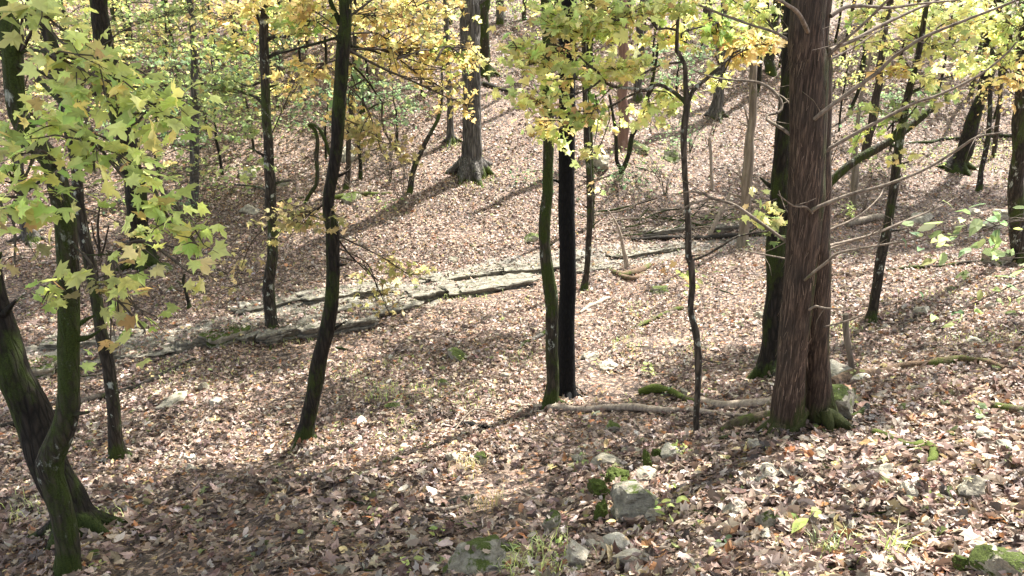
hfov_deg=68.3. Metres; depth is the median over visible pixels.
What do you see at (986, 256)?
rock
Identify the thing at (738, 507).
rock
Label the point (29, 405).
maple tree
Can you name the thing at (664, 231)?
limestone slab
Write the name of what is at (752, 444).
rock
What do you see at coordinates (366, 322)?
limestone slab
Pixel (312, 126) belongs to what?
young tree
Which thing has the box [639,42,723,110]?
young tree
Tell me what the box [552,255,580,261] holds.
limestone slab
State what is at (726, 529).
fallen branch
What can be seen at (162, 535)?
twig
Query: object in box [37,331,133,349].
limestone slab
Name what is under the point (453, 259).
rock
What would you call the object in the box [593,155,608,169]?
rock
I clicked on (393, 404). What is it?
rock
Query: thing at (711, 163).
dead pole
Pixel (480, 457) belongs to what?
rock
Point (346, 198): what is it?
rock
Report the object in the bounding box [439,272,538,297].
limestone slab
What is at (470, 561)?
rock
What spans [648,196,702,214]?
twig
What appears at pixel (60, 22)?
forest tree
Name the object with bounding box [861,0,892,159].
oak tree
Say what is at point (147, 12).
young tree
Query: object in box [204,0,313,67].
young tree
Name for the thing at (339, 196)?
fallen branch
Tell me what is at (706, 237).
fallen log
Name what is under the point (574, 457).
rock
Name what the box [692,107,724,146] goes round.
bare shrub
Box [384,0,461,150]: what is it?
maple tree
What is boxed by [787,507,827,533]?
seedling
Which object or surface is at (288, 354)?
twig
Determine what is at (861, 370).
seedling
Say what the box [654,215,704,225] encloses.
twig
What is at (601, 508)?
moss cushion
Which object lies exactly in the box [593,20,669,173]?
young tree
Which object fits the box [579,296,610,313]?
fallen branch
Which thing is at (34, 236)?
maple tree
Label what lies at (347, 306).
limestone slab
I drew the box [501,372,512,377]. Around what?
rock
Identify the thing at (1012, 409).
fallen log
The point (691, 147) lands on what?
bare shrub
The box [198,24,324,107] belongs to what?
young tree
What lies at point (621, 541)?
rock
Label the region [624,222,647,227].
twig
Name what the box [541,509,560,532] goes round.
rock
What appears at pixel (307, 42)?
forest tree
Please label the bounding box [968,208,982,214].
rock
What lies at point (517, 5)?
young tree
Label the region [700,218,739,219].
twig
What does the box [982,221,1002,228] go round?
rock
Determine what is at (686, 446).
seedling
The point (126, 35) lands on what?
young tree
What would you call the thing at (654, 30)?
young tree
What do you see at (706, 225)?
twig
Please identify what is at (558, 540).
seedling
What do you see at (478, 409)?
fallen branch
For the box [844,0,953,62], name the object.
young tree
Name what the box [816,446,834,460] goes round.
rock
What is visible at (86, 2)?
young tree
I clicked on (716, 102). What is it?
oak tree
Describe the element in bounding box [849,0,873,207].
young tree
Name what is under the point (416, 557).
seedling
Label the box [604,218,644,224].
twig
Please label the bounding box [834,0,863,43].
young tree
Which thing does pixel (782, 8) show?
forest tree
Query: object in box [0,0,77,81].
young tree
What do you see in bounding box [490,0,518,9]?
young tree
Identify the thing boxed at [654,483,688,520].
shrub sprig
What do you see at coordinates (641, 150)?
rock
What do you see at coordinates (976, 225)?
shrub
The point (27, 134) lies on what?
maple tree
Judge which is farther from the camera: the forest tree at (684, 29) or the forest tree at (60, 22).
the forest tree at (684, 29)
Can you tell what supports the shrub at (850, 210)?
on the forest ground at (616, 390)
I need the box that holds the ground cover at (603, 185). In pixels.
[8,0,1021,233]
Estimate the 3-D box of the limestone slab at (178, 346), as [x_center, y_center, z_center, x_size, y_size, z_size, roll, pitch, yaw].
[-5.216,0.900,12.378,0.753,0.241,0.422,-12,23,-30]
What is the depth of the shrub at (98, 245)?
16.84 m
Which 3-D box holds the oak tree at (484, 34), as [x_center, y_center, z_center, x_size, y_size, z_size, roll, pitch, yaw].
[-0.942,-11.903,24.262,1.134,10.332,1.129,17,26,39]
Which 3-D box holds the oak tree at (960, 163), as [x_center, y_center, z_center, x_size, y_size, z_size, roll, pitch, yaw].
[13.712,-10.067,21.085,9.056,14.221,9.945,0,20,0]
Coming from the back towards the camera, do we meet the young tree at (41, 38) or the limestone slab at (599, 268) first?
the young tree at (41, 38)
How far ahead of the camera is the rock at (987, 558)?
3.28 m
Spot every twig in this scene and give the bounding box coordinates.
[133,509,191,522]
[139,525,204,538]
[187,415,205,447]
[226,364,267,382]
[272,527,315,538]
[276,352,301,355]
[594,198,657,212]
[596,232,629,239]
[601,222,644,229]
[602,198,647,213]
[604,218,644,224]
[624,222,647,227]
[624,227,666,235]
[625,207,649,220]
[639,208,691,220]
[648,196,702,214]
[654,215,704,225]
[660,202,719,209]
[666,542,707,557]
[669,201,706,221]
[691,212,732,225]
[691,218,729,228]
[692,509,724,520]
[693,215,735,218]
[696,199,738,202]
[698,207,734,215]
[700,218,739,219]
[827,566,855,570]
[832,511,886,524]
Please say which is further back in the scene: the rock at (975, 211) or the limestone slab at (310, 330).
the rock at (975, 211)
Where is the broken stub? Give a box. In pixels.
[842,313,860,367]
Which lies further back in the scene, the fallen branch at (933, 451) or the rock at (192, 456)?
the rock at (192, 456)
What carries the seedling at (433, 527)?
on the forest ground at (616, 390)
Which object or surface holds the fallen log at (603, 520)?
on the forest ground at (616, 390)
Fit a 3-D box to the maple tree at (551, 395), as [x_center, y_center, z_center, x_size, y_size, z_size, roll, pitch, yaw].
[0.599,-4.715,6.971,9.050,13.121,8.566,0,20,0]
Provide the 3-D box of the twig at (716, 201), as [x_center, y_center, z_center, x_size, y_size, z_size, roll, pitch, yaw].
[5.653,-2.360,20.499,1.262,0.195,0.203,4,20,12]
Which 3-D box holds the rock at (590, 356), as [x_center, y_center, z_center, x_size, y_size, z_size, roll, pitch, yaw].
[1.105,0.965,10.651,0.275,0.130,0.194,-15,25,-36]
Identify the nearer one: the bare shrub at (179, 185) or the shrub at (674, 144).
the bare shrub at (179, 185)
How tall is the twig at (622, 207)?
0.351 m
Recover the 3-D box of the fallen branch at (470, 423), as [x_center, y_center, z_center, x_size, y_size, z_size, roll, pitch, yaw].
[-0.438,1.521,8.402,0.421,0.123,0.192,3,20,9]
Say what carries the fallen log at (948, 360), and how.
on the forest ground at (616, 390)
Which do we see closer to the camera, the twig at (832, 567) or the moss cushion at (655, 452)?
the twig at (832, 567)
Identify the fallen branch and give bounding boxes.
[307,529,359,559]
[334,191,391,199]
[335,487,383,507]
[392,503,464,511]
[441,494,474,505]
[453,421,489,428]
[454,408,510,430]
[511,402,745,415]
[517,329,545,349]
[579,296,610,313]
[631,306,683,328]
[714,513,741,549]
[834,403,870,428]
[870,428,938,463]
[886,260,979,270]
[891,318,974,324]
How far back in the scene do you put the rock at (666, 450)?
6.24 m
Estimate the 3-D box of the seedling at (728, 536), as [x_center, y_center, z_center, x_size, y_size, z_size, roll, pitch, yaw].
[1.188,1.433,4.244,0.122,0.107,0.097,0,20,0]
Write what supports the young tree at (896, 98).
on the forest ground at (616, 390)
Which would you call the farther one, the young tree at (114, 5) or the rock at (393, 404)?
the young tree at (114, 5)
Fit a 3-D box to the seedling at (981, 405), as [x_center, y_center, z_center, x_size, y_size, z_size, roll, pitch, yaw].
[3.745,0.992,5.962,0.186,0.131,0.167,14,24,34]
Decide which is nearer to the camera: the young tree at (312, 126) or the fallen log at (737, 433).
the fallen log at (737, 433)
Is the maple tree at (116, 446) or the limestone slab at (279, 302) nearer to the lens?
the maple tree at (116, 446)
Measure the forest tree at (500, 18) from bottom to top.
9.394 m
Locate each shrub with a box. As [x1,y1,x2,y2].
[91,207,108,258]
[163,168,210,220]
[341,150,421,204]
[341,169,368,210]
[361,108,391,159]
[367,129,440,189]
[375,126,405,177]
[376,121,395,182]
[610,163,627,186]
[614,138,688,193]
[666,130,689,150]
[667,101,717,152]
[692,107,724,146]
[706,93,746,132]
[714,129,765,179]
[832,118,852,162]
[832,162,884,210]
[838,199,861,218]
[869,137,910,177]
[870,146,914,189]
[887,57,910,95]
[902,200,1023,327]
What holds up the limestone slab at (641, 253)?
on the forest ground at (616, 390)
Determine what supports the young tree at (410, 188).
on the forest ground at (616, 390)
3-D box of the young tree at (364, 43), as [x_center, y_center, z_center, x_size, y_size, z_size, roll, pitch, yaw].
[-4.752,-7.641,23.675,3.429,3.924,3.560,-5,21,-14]
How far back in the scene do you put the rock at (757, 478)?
5.12 m
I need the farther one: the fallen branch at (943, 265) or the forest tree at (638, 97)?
the forest tree at (638, 97)
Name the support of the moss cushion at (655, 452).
on the forest ground at (616, 390)
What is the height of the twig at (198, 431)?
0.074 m
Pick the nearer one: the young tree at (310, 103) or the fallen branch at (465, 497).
the fallen branch at (465, 497)
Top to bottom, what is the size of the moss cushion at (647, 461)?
0.258 m
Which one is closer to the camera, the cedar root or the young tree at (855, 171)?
the cedar root
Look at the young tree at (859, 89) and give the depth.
27.51 m
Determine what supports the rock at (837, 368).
on the forest ground at (616, 390)
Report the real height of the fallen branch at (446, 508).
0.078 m
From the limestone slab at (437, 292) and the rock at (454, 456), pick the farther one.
the limestone slab at (437, 292)
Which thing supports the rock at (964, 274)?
on the forest ground at (616, 390)
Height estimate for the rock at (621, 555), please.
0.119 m
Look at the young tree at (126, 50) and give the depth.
19.69 m
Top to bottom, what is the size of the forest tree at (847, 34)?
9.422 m
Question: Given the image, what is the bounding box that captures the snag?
[608,210,634,269]
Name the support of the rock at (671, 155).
on the forest ground at (616, 390)
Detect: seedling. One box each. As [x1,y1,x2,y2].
[88,559,106,568]
[366,505,380,517]
[400,555,422,572]
[429,525,444,541]
[555,533,565,543]
[641,362,656,374]
[671,439,692,454]
[713,534,731,542]
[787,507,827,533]
[850,363,864,375]
[974,402,989,420]
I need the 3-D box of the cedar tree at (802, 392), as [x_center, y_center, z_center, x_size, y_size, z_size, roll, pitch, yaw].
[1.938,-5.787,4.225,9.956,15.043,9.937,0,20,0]
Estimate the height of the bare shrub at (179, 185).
1.630 m
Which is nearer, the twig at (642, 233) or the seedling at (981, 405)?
the seedling at (981, 405)
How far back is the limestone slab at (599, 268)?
16.32 m
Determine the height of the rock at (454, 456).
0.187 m
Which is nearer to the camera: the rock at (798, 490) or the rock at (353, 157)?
the rock at (798, 490)
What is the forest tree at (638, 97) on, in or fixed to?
on the forest ground at (616, 390)
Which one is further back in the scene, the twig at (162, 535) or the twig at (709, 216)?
the twig at (709, 216)
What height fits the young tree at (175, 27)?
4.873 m
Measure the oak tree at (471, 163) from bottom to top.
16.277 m
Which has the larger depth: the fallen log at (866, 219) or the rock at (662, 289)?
the fallen log at (866, 219)
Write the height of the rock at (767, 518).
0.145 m
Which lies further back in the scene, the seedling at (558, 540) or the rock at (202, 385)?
the rock at (202, 385)
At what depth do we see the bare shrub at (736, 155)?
21.70 m
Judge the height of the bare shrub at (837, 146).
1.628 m
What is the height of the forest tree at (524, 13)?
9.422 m
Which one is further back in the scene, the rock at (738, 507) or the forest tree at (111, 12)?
the forest tree at (111, 12)
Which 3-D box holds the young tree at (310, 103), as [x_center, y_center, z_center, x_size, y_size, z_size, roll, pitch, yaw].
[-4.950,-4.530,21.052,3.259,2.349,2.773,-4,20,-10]
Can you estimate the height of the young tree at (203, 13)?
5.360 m
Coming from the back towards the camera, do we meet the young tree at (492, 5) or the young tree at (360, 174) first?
the young tree at (492, 5)
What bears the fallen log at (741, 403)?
on the forest ground at (616, 390)
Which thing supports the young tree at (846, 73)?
on the forest ground at (616, 390)
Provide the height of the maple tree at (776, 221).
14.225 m
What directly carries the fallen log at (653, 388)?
on the forest ground at (616, 390)
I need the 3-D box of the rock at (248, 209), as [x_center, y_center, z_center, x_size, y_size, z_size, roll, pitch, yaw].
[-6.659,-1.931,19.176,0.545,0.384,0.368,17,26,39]
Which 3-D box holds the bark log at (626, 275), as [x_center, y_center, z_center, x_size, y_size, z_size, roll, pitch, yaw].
[2.540,-0.303,15.884,0.919,0.301,1.262,0,20,0]
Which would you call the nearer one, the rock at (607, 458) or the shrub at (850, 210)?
the rock at (607, 458)
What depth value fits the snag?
16.28 m
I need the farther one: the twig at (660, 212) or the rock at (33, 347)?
the twig at (660, 212)
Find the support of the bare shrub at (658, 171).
on the forest ground at (616, 390)
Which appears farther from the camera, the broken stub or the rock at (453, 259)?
the rock at (453, 259)
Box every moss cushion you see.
[587,478,610,498]
[593,499,607,519]
[604,466,629,485]
[642,449,651,466]
[651,448,662,459]
[951,554,974,570]
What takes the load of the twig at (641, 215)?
on the forest ground at (616, 390)
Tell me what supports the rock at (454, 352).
on the forest ground at (616, 390)
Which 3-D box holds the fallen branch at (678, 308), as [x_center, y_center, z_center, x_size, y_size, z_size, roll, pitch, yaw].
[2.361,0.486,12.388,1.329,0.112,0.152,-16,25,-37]
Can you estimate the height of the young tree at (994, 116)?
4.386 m
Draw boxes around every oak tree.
[34,0,238,271]
[444,0,494,187]
[480,0,503,81]
[702,0,730,122]
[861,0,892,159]
[935,0,1012,175]
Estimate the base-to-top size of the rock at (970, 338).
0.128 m
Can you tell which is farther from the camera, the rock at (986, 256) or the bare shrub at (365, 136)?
the bare shrub at (365, 136)
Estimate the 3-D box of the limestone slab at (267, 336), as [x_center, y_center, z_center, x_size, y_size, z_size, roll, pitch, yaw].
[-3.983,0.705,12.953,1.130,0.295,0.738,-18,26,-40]
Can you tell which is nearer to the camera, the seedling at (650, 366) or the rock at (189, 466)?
the rock at (189, 466)
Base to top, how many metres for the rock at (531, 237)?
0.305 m
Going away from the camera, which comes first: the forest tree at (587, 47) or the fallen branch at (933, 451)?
the fallen branch at (933, 451)
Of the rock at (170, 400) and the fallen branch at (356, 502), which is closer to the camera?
the fallen branch at (356, 502)
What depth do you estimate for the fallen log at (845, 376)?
7.71 m
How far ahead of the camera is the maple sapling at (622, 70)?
5.70 m
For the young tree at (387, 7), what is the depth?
26.33 m
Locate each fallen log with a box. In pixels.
[0,358,195,428]
[482,81,517,91]
[589,518,622,523]
[631,232,765,240]
[638,384,693,401]
[700,397,770,408]
[718,431,762,441]
[831,361,922,383]
[844,213,884,226]
[892,134,1011,145]
[922,355,1007,368]
[991,402,1023,413]
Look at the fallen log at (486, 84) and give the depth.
25.05 m
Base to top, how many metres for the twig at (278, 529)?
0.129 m
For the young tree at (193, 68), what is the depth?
18.13 m
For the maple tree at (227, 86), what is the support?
on the forest ground at (616, 390)
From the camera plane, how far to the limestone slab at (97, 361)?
11.74 m
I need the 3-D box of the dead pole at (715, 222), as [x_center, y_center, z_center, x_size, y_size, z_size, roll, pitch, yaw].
[5.113,-1.755,18.798,0.614,1.431,0.179,0,20,0]
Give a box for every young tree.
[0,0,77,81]
[0,0,148,66]
[23,0,91,75]
[26,12,170,161]
[45,0,199,92]
[63,0,151,59]
[95,87,244,178]
[110,0,247,114]
[115,0,234,75]
[127,39,256,131]
[129,0,254,91]
[150,44,277,174]
[156,0,255,213]
[165,0,235,45]
[178,44,303,151]
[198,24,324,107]
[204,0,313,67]
[248,0,334,90]
[257,112,329,203]
[277,0,374,64]
[277,86,390,158]
[310,0,400,190]
[316,0,406,98]
[337,0,451,74]
[350,0,426,179]
[355,77,429,140]
[357,0,437,43]
[368,0,460,95]
[403,0,457,50]
[406,32,455,194]
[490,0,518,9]
[504,0,553,14]
[516,0,612,76]
[578,0,608,290]
[587,0,595,227]
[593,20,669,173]
[628,0,696,71]
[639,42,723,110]
[675,0,752,57]
[735,0,838,67]
[736,0,779,47]
[831,0,915,78]
[831,50,911,130]
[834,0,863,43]
[839,87,929,148]
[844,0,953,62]
[849,0,871,109]
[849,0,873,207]
[897,0,1013,90]
[923,0,1016,62]
[949,7,1020,118]
[951,0,1016,75]
[975,1,1009,191]
[991,0,1012,157]
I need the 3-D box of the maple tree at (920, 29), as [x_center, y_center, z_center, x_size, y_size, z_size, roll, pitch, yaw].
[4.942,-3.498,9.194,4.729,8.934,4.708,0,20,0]
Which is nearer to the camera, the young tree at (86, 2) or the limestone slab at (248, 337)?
the limestone slab at (248, 337)
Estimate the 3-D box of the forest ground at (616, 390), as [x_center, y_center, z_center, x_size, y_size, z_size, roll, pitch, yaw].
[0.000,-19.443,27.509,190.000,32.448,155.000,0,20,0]
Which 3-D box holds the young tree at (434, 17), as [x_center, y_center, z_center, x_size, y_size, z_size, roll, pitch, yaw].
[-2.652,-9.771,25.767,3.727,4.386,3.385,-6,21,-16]
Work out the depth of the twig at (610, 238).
18.48 m
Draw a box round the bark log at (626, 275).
[609,263,651,280]
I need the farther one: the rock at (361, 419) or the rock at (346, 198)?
the rock at (346, 198)
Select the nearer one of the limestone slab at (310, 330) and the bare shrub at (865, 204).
the limestone slab at (310, 330)
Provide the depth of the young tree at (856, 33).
29.05 m
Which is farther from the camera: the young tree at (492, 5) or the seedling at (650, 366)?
the young tree at (492, 5)
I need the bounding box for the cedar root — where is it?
[720,410,769,431]
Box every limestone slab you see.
[28,355,56,378]
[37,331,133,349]
[43,348,116,371]
[112,336,184,359]
[115,329,143,337]
[170,331,207,353]
[198,324,250,347]
[226,294,301,313]
[234,322,265,342]
[249,315,307,345]
[278,297,361,317]
[295,281,394,303]
[297,313,346,338]
[318,310,379,334]
[360,297,423,316]
[374,292,407,302]
[404,279,455,302]
[422,263,505,281]
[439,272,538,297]
[500,261,559,274]
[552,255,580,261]
[576,262,612,273]
[599,244,660,260]
[638,224,694,236]
[648,243,684,253]
[707,223,738,230]
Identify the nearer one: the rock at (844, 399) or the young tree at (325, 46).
the rock at (844, 399)
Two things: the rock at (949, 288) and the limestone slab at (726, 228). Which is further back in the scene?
the limestone slab at (726, 228)
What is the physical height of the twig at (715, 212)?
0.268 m
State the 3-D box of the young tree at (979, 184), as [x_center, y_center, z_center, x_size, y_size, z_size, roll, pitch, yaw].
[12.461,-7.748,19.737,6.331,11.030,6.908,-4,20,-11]
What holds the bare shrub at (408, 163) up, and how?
on the forest ground at (616, 390)
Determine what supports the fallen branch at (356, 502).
on the forest ground at (616, 390)
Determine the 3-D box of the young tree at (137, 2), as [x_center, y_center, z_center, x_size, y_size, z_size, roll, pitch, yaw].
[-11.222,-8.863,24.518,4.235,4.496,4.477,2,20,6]
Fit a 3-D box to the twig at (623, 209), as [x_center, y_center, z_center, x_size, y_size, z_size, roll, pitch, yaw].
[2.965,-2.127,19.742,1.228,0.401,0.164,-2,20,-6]
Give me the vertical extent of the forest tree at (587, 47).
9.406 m
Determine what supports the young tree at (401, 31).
on the forest ground at (616, 390)
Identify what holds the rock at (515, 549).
on the forest ground at (616, 390)
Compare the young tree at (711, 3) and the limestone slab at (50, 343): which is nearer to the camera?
the limestone slab at (50, 343)
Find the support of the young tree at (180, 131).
on the forest ground at (616, 390)
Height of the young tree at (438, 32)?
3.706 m
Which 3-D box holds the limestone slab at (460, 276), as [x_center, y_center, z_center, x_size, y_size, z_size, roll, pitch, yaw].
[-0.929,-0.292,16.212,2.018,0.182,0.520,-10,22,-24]
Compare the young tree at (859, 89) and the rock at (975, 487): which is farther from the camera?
the young tree at (859, 89)
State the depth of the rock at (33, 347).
12.76 m
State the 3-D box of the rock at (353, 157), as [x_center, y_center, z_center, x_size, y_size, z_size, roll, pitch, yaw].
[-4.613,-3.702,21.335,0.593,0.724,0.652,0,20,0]
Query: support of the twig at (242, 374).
on the forest ground at (616, 390)
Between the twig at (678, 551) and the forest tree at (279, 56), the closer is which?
the twig at (678, 551)
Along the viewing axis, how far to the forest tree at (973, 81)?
28.42 m
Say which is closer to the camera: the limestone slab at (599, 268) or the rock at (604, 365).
the rock at (604, 365)
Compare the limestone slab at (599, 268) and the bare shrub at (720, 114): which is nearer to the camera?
the limestone slab at (599, 268)
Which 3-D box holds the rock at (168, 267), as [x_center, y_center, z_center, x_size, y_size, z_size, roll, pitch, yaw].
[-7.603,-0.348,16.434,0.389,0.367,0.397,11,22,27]
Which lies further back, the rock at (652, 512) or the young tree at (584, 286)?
the young tree at (584, 286)
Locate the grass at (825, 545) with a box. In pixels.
[1,57,1020,575]
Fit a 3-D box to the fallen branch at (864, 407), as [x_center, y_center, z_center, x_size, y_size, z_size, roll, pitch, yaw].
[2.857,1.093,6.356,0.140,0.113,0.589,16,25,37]
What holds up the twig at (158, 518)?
on the forest ground at (616, 390)
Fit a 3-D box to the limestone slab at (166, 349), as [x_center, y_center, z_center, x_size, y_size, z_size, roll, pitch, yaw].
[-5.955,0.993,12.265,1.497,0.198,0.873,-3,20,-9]
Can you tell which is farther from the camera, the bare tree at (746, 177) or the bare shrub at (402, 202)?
the bare shrub at (402, 202)
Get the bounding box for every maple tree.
[0,0,231,575]
[0,15,88,247]
[0,252,131,550]
[25,23,183,462]
[160,0,330,349]
[240,0,496,451]
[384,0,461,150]
[538,0,571,409]
[703,0,790,382]
[835,0,998,326]
[920,0,1023,266]
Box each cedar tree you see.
[611,0,634,152]
[615,0,1018,437]
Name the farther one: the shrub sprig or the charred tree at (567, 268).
the charred tree at (567, 268)
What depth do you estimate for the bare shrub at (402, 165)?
20.10 m
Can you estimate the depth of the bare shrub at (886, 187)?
21.95 m
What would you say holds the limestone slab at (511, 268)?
on the forest ground at (616, 390)
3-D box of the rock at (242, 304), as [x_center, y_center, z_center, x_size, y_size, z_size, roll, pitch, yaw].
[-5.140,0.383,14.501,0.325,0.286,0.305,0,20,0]
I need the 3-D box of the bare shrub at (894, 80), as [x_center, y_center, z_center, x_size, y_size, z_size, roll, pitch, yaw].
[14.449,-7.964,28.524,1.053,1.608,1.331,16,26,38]
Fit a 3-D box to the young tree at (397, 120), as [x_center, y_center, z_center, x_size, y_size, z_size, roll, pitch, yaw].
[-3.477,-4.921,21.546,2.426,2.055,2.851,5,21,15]
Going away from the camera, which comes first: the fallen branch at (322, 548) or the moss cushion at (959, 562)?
the moss cushion at (959, 562)
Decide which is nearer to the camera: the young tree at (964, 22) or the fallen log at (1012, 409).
the fallen log at (1012, 409)
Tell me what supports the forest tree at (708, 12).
on the forest ground at (616, 390)
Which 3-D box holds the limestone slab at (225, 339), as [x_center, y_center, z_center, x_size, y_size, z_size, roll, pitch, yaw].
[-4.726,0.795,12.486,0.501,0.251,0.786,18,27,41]
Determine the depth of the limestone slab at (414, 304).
13.95 m
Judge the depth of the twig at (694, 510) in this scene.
4.78 m
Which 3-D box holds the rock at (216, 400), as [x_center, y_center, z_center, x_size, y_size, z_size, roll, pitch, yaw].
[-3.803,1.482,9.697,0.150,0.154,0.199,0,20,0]
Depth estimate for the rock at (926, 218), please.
18.93 m
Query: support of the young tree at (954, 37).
on the forest ground at (616, 390)
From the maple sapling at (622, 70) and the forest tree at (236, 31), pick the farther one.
the forest tree at (236, 31)
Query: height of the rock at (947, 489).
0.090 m
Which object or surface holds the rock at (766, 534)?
on the forest ground at (616, 390)
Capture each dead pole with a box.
[704,189,732,234]
[708,137,713,189]
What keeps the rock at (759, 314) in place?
on the forest ground at (616, 390)
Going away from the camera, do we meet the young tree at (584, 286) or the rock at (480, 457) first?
the rock at (480, 457)
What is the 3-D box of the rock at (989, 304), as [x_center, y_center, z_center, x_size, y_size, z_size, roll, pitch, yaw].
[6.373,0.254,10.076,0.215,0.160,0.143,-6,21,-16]
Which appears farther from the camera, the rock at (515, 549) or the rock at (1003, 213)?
the rock at (1003, 213)
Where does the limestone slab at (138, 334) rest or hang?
on the forest ground at (616, 390)
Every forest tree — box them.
[59,3,73,61]
[109,0,121,19]
[124,0,132,38]
[225,0,237,44]
[268,0,281,73]
[302,5,308,48]
[495,0,503,24]
[522,0,526,20]
[586,0,592,85]
[633,0,646,102]
[682,0,686,47]
[705,0,712,22]
[757,1,768,95]
[764,0,780,76]
[780,5,783,24]
[841,0,855,63]
[968,1,991,96]
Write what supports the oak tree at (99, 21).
on the forest ground at (616, 390)
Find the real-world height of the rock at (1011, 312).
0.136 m
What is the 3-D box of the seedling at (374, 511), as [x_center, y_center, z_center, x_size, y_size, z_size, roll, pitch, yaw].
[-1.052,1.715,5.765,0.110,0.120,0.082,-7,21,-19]
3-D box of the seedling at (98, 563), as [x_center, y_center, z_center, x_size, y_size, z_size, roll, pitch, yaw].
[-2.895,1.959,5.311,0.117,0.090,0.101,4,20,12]
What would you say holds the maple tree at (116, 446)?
on the forest ground at (616, 390)
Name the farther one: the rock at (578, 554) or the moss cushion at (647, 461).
the moss cushion at (647, 461)
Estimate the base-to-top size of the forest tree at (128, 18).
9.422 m
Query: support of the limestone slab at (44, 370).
on the forest ground at (616, 390)
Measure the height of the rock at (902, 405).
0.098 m
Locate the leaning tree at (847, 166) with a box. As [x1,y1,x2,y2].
[832,105,934,185]
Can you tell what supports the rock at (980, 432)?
on the forest ground at (616, 390)
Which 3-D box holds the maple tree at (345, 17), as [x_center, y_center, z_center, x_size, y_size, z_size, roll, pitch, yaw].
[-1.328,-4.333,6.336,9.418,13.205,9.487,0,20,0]
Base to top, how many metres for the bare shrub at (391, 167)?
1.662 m
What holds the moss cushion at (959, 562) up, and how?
on the forest ground at (616, 390)
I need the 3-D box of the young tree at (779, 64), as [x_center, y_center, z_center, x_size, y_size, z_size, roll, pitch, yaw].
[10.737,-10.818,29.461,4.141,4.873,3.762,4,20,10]
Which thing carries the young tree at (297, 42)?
on the forest ground at (616, 390)
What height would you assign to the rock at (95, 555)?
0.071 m
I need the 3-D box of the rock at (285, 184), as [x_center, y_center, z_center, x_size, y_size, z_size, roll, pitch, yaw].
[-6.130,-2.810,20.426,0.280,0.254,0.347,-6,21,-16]
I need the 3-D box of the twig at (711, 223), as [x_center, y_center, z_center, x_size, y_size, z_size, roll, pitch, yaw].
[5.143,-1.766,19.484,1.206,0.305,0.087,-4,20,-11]
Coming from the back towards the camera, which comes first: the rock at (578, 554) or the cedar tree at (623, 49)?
the cedar tree at (623, 49)
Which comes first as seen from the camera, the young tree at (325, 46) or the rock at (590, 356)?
the rock at (590, 356)
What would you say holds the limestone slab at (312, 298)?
on the forest ground at (616, 390)
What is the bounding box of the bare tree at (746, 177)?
[729,0,764,247]
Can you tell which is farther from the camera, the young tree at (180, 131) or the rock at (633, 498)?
the young tree at (180, 131)
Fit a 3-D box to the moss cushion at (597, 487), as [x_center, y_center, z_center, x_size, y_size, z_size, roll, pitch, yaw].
[0.650,1.508,5.643,0.167,0.224,0.192,0,20,0]
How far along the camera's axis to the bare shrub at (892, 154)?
22.84 m
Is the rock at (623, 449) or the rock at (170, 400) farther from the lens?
the rock at (170, 400)
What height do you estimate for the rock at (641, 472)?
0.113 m
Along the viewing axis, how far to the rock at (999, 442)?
5.15 m
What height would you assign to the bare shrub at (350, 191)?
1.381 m
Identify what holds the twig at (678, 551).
on the forest ground at (616, 390)
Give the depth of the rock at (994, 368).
7.16 m
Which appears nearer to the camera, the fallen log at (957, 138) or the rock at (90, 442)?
the rock at (90, 442)
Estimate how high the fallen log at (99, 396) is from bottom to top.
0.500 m
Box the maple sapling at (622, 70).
[477,0,787,430]
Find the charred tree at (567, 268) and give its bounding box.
[542,0,585,400]
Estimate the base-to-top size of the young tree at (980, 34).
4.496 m
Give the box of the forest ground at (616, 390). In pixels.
[0,0,1023,575]
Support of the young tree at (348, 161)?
on the forest ground at (616, 390)
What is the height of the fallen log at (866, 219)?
0.307 m
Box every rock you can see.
[27,345,37,350]
[84,439,93,445]
[89,549,99,558]
[149,262,172,272]
[155,391,187,409]
[173,137,188,144]
[184,454,195,462]
[185,464,196,472]
[197,382,209,390]
[209,396,221,405]
[237,167,256,178]
[237,301,250,310]
[239,204,259,214]
[280,182,289,186]
[341,144,356,162]
[341,193,361,203]
[356,416,367,424]
[384,402,399,408]
[437,378,448,385]
[442,534,505,575]
[445,452,459,463]
[447,347,466,361]
[448,256,458,262]
[474,451,486,466]
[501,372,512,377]
[501,542,520,552]
[523,232,538,242]
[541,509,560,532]
[566,539,588,565]
[571,454,586,462]
[581,352,598,360]
[584,538,599,548]
[589,452,620,467]
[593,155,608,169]
[598,361,618,370]
[599,532,633,550]
[605,420,620,431]
[610,479,661,522]
[612,548,641,566]
[621,447,637,451]
[633,140,649,154]
[636,466,656,480]
[645,508,665,521]
[650,285,668,294]
[661,442,681,459]
[663,149,680,162]
[670,338,679,343]
[680,388,688,394]
[722,499,747,513]
[747,438,758,449]
[747,438,763,449]
[754,311,762,318]
[754,474,764,483]
[755,509,780,526]
[758,462,778,478]
[758,527,770,540]
[787,483,804,493]
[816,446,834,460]
[830,359,870,382]
[832,384,855,421]
[868,463,894,472]
[897,403,909,409]
[898,479,917,496]
[910,212,934,223]
[913,306,929,314]
[944,286,957,291]
[945,486,955,496]
[955,269,969,280]
[957,475,985,499]
[966,336,981,344]
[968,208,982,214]
[968,544,1023,575]
[976,426,992,438]
[980,248,1014,266]
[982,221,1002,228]
[983,301,995,308]
[992,209,1007,219]
[992,365,1000,371]
[994,439,1012,449]
[1005,310,1017,317]
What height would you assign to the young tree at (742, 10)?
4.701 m
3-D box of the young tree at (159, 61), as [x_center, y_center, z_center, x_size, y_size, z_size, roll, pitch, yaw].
[-9.099,-5.659,21.827,3.466,2.936,4.073,-6,21,-17]

